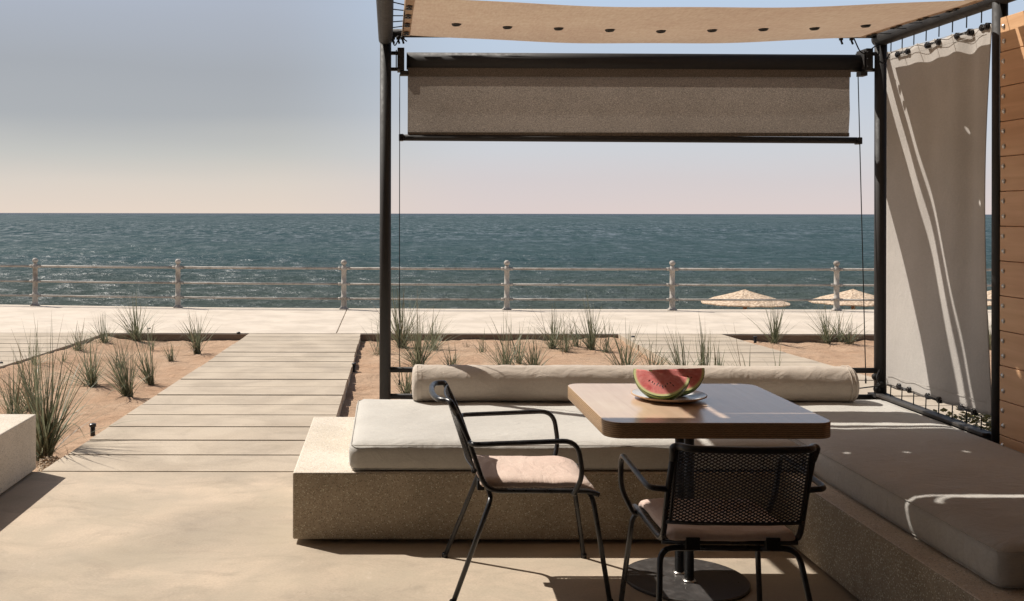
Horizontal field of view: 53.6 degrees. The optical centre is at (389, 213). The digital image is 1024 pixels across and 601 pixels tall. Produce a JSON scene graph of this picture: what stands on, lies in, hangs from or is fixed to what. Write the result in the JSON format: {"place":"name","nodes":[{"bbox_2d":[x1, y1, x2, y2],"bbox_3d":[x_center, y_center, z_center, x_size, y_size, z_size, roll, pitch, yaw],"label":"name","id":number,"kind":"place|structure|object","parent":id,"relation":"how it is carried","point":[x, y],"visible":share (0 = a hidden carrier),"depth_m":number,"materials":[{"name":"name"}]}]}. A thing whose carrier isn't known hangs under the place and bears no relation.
{"place":"outdoors","nodes":[
{"label":"outdoors","id":0,"kind":"place"},
{"bbox_2d":[0,333,101,368],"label":"path","id":1,"kind":"structure","parent":0,"point":[8,342],"depth_m":11.51,"materials":[{"name":"brown wood"}]},
{"bbox_2d":[42,333,360,471],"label":"path","id":2,"kind":"structure","parent":0,"point":[254,402],"depth_m":7.52,"materials":[{"name":"brown wood"}]},
{"bbox_2d":[0,472,859,600],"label":"floor","id":3,"kind":"structure","parent":0,"point":[146,536],"depth_m":4.38,"materials":[{"name":"concrete"}]},
{"bbox_2d":[0,414,35,493],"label":"concrete bench","id":4,"kind":"object","parent":3,"relation":"on","point":[17,447],"visible":1,"depth_m":5.56,"materials":[{"name":"concrete"}]},
{"bbox_2d":[429,380,613,600],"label":"armchair","id":5,"kind":"object","parent":3,"relation":"on","point":[555,473],"visible":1,"depth_m":3.92,"materials":[{"name":"metal"}]},
{"bbox_2d":[293,417,1023,600],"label":"corner bench","id":6,"kind":"object","parent":3,"relation":"on","point":[857,549],"visible":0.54,"depth_m":4.55,"materials":[{"name":"concrete"}]},
{"bbox_2d":[349,399,801,469],"bbox_3d":[0.851,1.107,5.122,2.077,0.140,1.131,0,0,0],"label":"bench cushion","id":7,"kind":"object","parent":6,"relation":"on","point":[399,434],"visible":0.52,"depth_m":4.63,"materials":[{"name":"fabric"}]},
{"bbox_2d":[412,364,859,402],"bbox_3d":[1.353,0.948,5.580,2.456,0.214,0.211,0,0,0],"label":"bolster","id":8,"kind":"object","parent":7,"relation":"on","point":[543,383],"visible":0.72,"depth_m":5.49,"materials":[{"name":"fabric"}]},
{"bbox_2d":[788,400,1023,587],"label":"bench cushion","id":9,"kind":"object","parent":6,"relation":"on","point":[955,494],"visible":0.81,"depth_m":4.00,"materials":[{"name":"fabric"}]},
{"bbox_2d":[376,0,1015,443],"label":"pergola","id":10,"kind":"object","parent":3,"relation":"on","point":[386,30],"visible":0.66,"depth_m":5.81,"materials":[{"name":"paint"}]},
{"bbox_2d":[391,48,873,384],"bbox_3d":[1.435,0.018,5.894,2.851,1.964,0.134,0,0,0],"label":"roller blind","id":11,"kind":"object","parent":10,"relation":"attached to","point":[639,97],"visible":0.99,"depth_m":5.90,"materials":[{"name":"fabric"}]},
{"bbox_2d":[392,0,983,54],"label":"canopy","id":12,"kind":"object","parent":10,"relation":"attached to","point":[499,20],"visible":0.99,"depth_m":5.09,"materials":[{"name":"fabric"}]},
{"bbox_2d":[859,11,991,428],"bbox_3d":[2.853,0.030,5.295,0.166,2.030,1.051,0,0,-9],"label":"side curtain","id":13,"kind":"object","parent":10,"relation":"hanging from","point":[937,341],"visible":1,"depth_m":5.26,"materials":[{"name":"fabric"}]},
{"bbox_2d":[568,383,830,600],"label":"table","id":14,"kind":"object","parent":3,"relation":"on","point":[724,411],"visible":0.92,"depth_m":3.93,"materials":[{"name":"brown wood"}]},
{"bbox_2d":[631,389,706,402],"bbox_3d":[1.147,0.749,4.115,0.302,0.022,0.302,0,0,0],"label":"plate","id":15,"kind":"object","parent":14,"relation":"on","point":[695,395],"visible":0.61,"depth_m":4.08,"materials":[{"name":"ceramic"}]},
{"bbox_2d":[633,369,689,399],"bbox_3d":[1.086,0.696,4.030,0.224,0.113,0.091,7,-17,24],"label":"watermelon wedge","id":16,"kind":"object","parent":15,"relation":"on","point":[655,385],"visible":0.98,"depth_m":4.01,"materials":[{"name":"red food"}]},
{"bbox_2d":[649,368,704,395],"bbox_3d":[1.190,0.696,4.133,0.224,0.113,0.091,-3,-18,6],"label":"watermelon wedge","id":17,"kind":"object","parent":15,"relation":"on","point":[695,376],"visible":0.51,"depth_m":4.13,"materials":[{"name":"red food"}]},
{"bbox_2d":[618,443,826,600],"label":"armchair","id":18,"kind":"object","parent":3,"relation":"on","point":[724,524],"visible":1,"depth_m":3.22,"materials":[{"name":"metal"}]},
{"bbox_2d":[1000,11,1023,452],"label":"timber screen","id":19,"kind":"object","parent":3,"relation":"on","point":[1012,247],"visible":0.95,"depth_m":4.56,"materials":[{"name":"brown wood"}]},
{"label":"soil","id":20,"kind":"structure","parent":3,"relation":"on","visible":0},
{"bbox_2d":[933,406,990,430],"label":"ground cover","id":21,"kind":"object","parent":20,"relation":"on","point":[985,417],"visible":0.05,"depth_m":5.36,"materials":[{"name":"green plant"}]},
{"bbox_2d":[0,213,990,309],"bbox_3d":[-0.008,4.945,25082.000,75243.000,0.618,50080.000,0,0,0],"label":"sea","id":22,"kind":"structure","parent":0,"point":[498,240],"depth_m":116.04,"materials":[{"name":"liquid"}]},
{"bbox_2d":[0,305,990,334],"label":"promenade","id":23,"kind":"structure","parent":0,"point":[222,320],"depth_m":14.09,"materials":[{"name":"concrete"}]},
{"bbox_2d":[0,258,990,310],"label":"railing","id":24,"kind":"object","parent":23,"relation":"on","point":[506,284],"visible":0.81,"depth_m":15.65,"materials":[{"name":"metal"}]},
{"bbox_2d":[0,336,990,471],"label":"sand","id":25,"kind":"structure","parent":0,"point":[364,382],"depth_m":10.53,"materials":[{"name":"beige sand"}]},
{"bbox_2d":[0,353,58,413],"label":"grass tussock","id":26,"kind":"object","parent":25,"relation":"on","point":[16,398],"depth_m":7.41,"materials":[{"name":"green plant"}]},
{"bbox_2d":[1,331,69,410],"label":"grass tussock","id":27,"kind":"object","parent":25,"relation":"on","point":[23,371],"depth_m":8.02,"materials":[{"name":"green plant"}]},
{"bbox_2d":[25,336,59,364],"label":"grass tussock","id":28,"kind":"object","parent":25,"relation":"on","point":[34,360],"depth_m":10.11,"materials":[{"name":"green plant"}]},
{"bbox_2d":[37,456,59,471],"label":"gravel","id":29,"kind":"structure","parent":25,"relation":"on","point":[41,466],"depth_m":6.22,"materials":[{"name":"beige gravel"}]},
{"bbox_2d":[45,342,70,361],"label":"grass tussock","id":30,"kind":"object","parent":25,"relation":"on","point":[61,353],"depth_m":10.37,"materials":[{"name":"green plant"}]},
{"bbox_2d":[49,319,95,350],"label":"grass tussock","id":31,"kind":"object","parent":25,"relation":"on","point":[77,345],"depth_m":11.26,"materials":[{"name":"green plant"}]},
{"bbox_2d":[0,313,152,460],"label":"grass tussock","id":32,"kind":"object","parent":25,"relation":"on","point":[47,428],"depth_m":6.49,"materials":[{"name":"green plant"}]},
{"bbox_2d":[89,423,95,435],"bbox_3d":[-2.095,1.558,7.085,0.048,0.148,0.047,0,0,0],"label":"path light","id":33,"kind":"object","parent":25,"relation":"on","point":[92,426],"visible":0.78,"depth_m":7.07,"materials":[{"name":"black metal"}]},
{"bbox_2d":[51,335,134,386],"bbox_3d":[-2.807,1.319,9.224,1.017,0.586,0.681,0,0,0],"label":"grass tussock","id":34,"kind":"object","parent":25,"relation":"on","point":[92,381],"depth_m":9.16,"materials":[{"name":"green plant"}]},
{"bbox_2d":[78,311,126,344],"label":"grass tussock","id":35,"kind":"object","parent":25,"relation":"on","point":[103,335],"depth_m":11.98,"materials":[{"name":"green plant"}]},
{"bbox_2d":[81,328,152,396],"bbox_3d":[-2.364,1.278,8.588,0.749,0.646,0.535,0,0,0],"label":"grass tussock","id":36,"kind":"object","parent":25,"relation":"on","point":[126,389],"depth_m":8.64,"materials":[{"name":"green plant"}]},
{"bbox_2d":[88,333,149,367],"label":"grass tussock","id":37,"kind":"object","parent":25,"relation":"on","point":[119,354],"depth_m":10.23,"materials":[{"name":"green plant"}]},
{"bbox_2d":[105,293,168,340],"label":"grass tussock","id":38,"kind":"object","parent":25,"relation":"on","point":[136,329],"depth_m":12.38,"materials":[{"name":"green plant"}]},
{"bbox_2d":[118,327,163,384],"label":"grass tussock","id":39,"kind":"object","parent":25,"relation":"on","point":[150,379],"depth_m":9.31,"materials":[{"name":"green plant"}]},
{"bbox_2d":[139,320,167,349],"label":"grass tussock","id":40,"kind":"object","parent":25,"relation":"on","point":[148,340],"depth_m":11.71,"materials":[{"name":"green plant"}]},
{"bbox_2d":[156,339,184,361],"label":"grass tussock","id":41,"kind":"object","parent":25,"relation":"on","point":[170,357],"depth_m":10.81,"materials":[{"name":"green plant"}]},
{"bbox_2d":[169,304,221,353],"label":"grass tussock","id":42,"kind":"object","parent":25,"relation":"on","point":[195,345],"depth_m":11.40,"materials":[{"name":"green plant"}]},
{"bbox_2d":[352,363,356,371],"bbox_3d":[-0.350,1.560,9.972,0.048,0.148,0.047,0,0,0],"label":"path light","id":43,"kind":"object","parent":25,"relation":"on","point":[354,366],"visible":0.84,"depth_m":9.96,"materials":[{"name":"black metal"}]},
{"bbox_2d":[361,320,398,354],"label":"grass tussock","id":44,"kind":"object","parent":25,"relation":"on","point":[377,342],"depth_m":11.14,"materials":[{"name":"green plant"}]},
{"bbox_2d":[358,284,431,347],"bbox_3d":[0.237,1.241,11.823,1.398,0.911,1.199,0,0,0],"label":"grass tussock","id":45,"kind":"object","parent":25,"relation":"on","point":[395,320],"depth_m":11.81,"materials":[{"name":"green plant"}]},
{"bbox_2d":[349,286,456,366],"bbox_3d":[0.144,1.207,10.329,1.474,0.920,1.044,0,0,0],"label":"grass tussock","id":46,"kind":"object","parent":25,"relation":"on","point":[419,357],"depth_m":10.27,"materials":[{"name":"green plant"}]},
{"bbox_2d":[391,358,415,393],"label":"grass tussock","id":47,"kind":"object","parent":25,"relation":"on","point":[407,388],"depth_m":8.55,"materials":[{"name":"green plant"}]},
{"bbox_2d":[409,309,467,349],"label":"grass tussock","id":48,"kind":"object","parent":25,"relation":"on","point":[435,329],"depth_m":11.45,"materials":[{"name":"green plant"}]},
{"bbox_2d":[434,342,464,364],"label":"grass tussock","id":49,"kind":"object","parent":25,"relation":"on","point":[453,362],"depth_m":9.95,"materials":[{"name":"green plant"}]},
{"bbox_2d":[471,330,489,352],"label":"grass tussock","id":50,"kind":"object","parent":25,"relation":"on","point":[482,345],"depth_m":11.15,"materials":[{"name":"green plant"}]},
{"bbox_2d":[468,316,538,364],"bbox_3d":[1.069,1.287,9.863,0.725,0.759,0.523,0,0,-21],"label":"grass tussock","id":51,"kind":"object","parent":25,"relation":"on","point":[503,357],"depth_m":9.90,"materials":[{"name":"green plant"}]},
{"bbox_2d":[497,323,537,363],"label":"grass tussock","id":52,"kind":"object","parent":25,"relation":"on","point":[518,358],"depth_m":10.29,"materials":[{"name":"green plant"}]},
{"bbox_2d":[510,329,554,365],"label":"grass tussock","id":53,"kind":"object","parent":25,"relation":"on","point":[531,359],"depth_m":9.96,"materials":[{"name":"green plant"}]},
{"bbox_2d":[515,298,580,348],"bbox_3d":[1.847,1.287,11.726,0.970,0.649,0.883,0,0,0],"label":"grass tussock","id":54,"kind":"object","parent":25,"relation":"on","point":[551,345],"depth_m":11.71,"materials":[{"name":"green plant"}]},
{"bbox_2d":[532,316,579,351],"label":"grass tussock","id":55,"kind":"object","parent":25,"relation":"on","point":[565,344],"depth_m":11.39,"materials":[{"name":"green plant"}]},
{"bbox_2d":[542,315,588,347],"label":"grass tussock","id":56,"kind":"object","parent":25,"relation":"on","point":[576,344],"depth_m":11.76,"materials":[{"name":"green plant"}]},
{"bbox_2d":[565,291,610,349],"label":"grass tussock","id":57,"kind":"object","parent":25,"relation":"on","point":[590,339],"depth_m":11.53,"materials":[{"name":"green plant"}]},
{"bbox_2d":[586,320,623,352],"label":"grass tussock","id":58,"kind":"object","parent":25,"relation":"on","point":[606,345],"depth_m":11.33,"materials":[{"name":"green plant"}]},
{"bbox_2d":[599,321,652,364],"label":"grass tussock","id":59,"kind":"object","parent":25,"relation":"on","point":[624,362],"depth_m":9.76,"materials":[{"name":"green plant"}]},
{"bbox_2d":[621,335,685,364],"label":"grass tussock","id":60,"kind":"object","parent":25,"relation":"on","point":[650,352],"depth_m":9.58,"materials":[{"name":"green plant"}]},
{"bbox_2d":[627,318,720,365],"bbox_3d":[2.729,1.286,9.452,0.953,0.689,0.620,0,0,-12],"label":"grass tussock","id":61,"kind":"object","parent":25,"relation":"on","point":[676,362],"depth_m":9.47,"materials":[{"name":"green plant"}]},
{"bbox_2d":[713,339,732,365],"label":"grass tussock","id":62,"kind":"object","parent":25,"relation":"on","point":[716,357],"depth_m":9.62,"materials":[{"name":"green plant"}]},
{"bbox_2d":[716,328,749,365],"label":"grass tussock","id":63,"kind":"object","parent":25,"relation":"on","point":[737,357],"depth_m":9.17,"materials":[{"name":"green plant"}]},
{"bbox_2d":[732,297,801,343],"bbox_3d":[4.623,1.288,12.234,0.984,0.648,0.723,0,0,20],"label":"grass tussock","id":64,"kind":"object","parent":25,"relation":"on","point":[774,335],"depth_m":12.17,"materials":[{"name":"green plant"}]},
{"bbox_2d":[807,298,861,343],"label":"grass tussock","id":65,"kind":"object","parent":25,"relation":"on","point":[827,334],"depth_m":12.33,"materials":[{"name":"green plant"}]},
{"bbox_2d":[809,307,869,341],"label":"grass tussock","id":66,"kind":"object","parent":25,"relation":"on","point":[836,333],"depth_m":12.50,"materials":[{"name":"green plant"}]},
{"bbox_2d":[831,315,866,343],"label":"grass tussock","id":67,"kind":"object","parent":25,"relation":"on","point":[849,341],"depth_m":12.17,"materials":[{"name":"green plant"}]},
{"bbox_2d":[0,0,1023,214],"label":"sky","id":68,"kind":"structure","parent":0,"point":[107,106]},
{"bbox_2d":[701,289,789,308],"bbox_3d":[10.033,3.409,28.300,2.414,2.542,2.400,0,0,0],"label":"beach umbrella","id":69,"kind":"object","parent":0,"point":[744,294],"visible":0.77,"depth_m":27.71,"materials":[{"name":"wicker"}]},
{"bbox_2d":[618,334,988,429],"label":"path","id":70,"kind":"structure","parent":0,"point":[757,355],"depth_m":10.71,"materials":[{"name":"brown wood"}]},
{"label":"path bedding","id":71,"kind":"structure","parent":70,"relation":"on","visible":0},
{"bbox_2d":[683,316,715,365],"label":"grass tussock","id":72,"kind":"object","parent":71,"relation":"on","point":[703,352],"depth_m":9.54,"materials":[{"name":"green plant"}]},
{"bbox_2d":[809,289,873,309],"bbox_3d":[13.366,3.444,28.900,2.414,2.542,2.400,0,0,0],"label":"beach umbrella","id":73,"kind":"object","parent":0,"point":[852,294],"visible":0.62,"depth_m":28.42,"materials":[{"name":"beige"}]},
{"bbox_2d":[987,290,990,305],"bbox_3d":[17.304,3.424,28.600,2.414,2.542,2.400,0,0,0],"label":"beach umbrella","id":74,"kind":"object","parent":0,"point":[988,297],"visible":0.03,"depth_m":28.17,"materials":[{"name":"brown wood"}]},
{"bbox_2d":[988,323,990,349],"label":"grass tussock","id":75,"kind":"object","parent":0,"point":[989,329],"depth_m":11.77,"materials":[{"name":"green plant"}]},
{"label":"ground","id":76,"kind":"structure","parent":0,"visible":0},
{"bbox_2d":[105,334,873,342],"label":"kerb","id":77,"kind":"structure","parent":76,"relation":"on","point":[760,338],"depth_m":12.52,"materials":[{"name":"concrete"}]}
]}

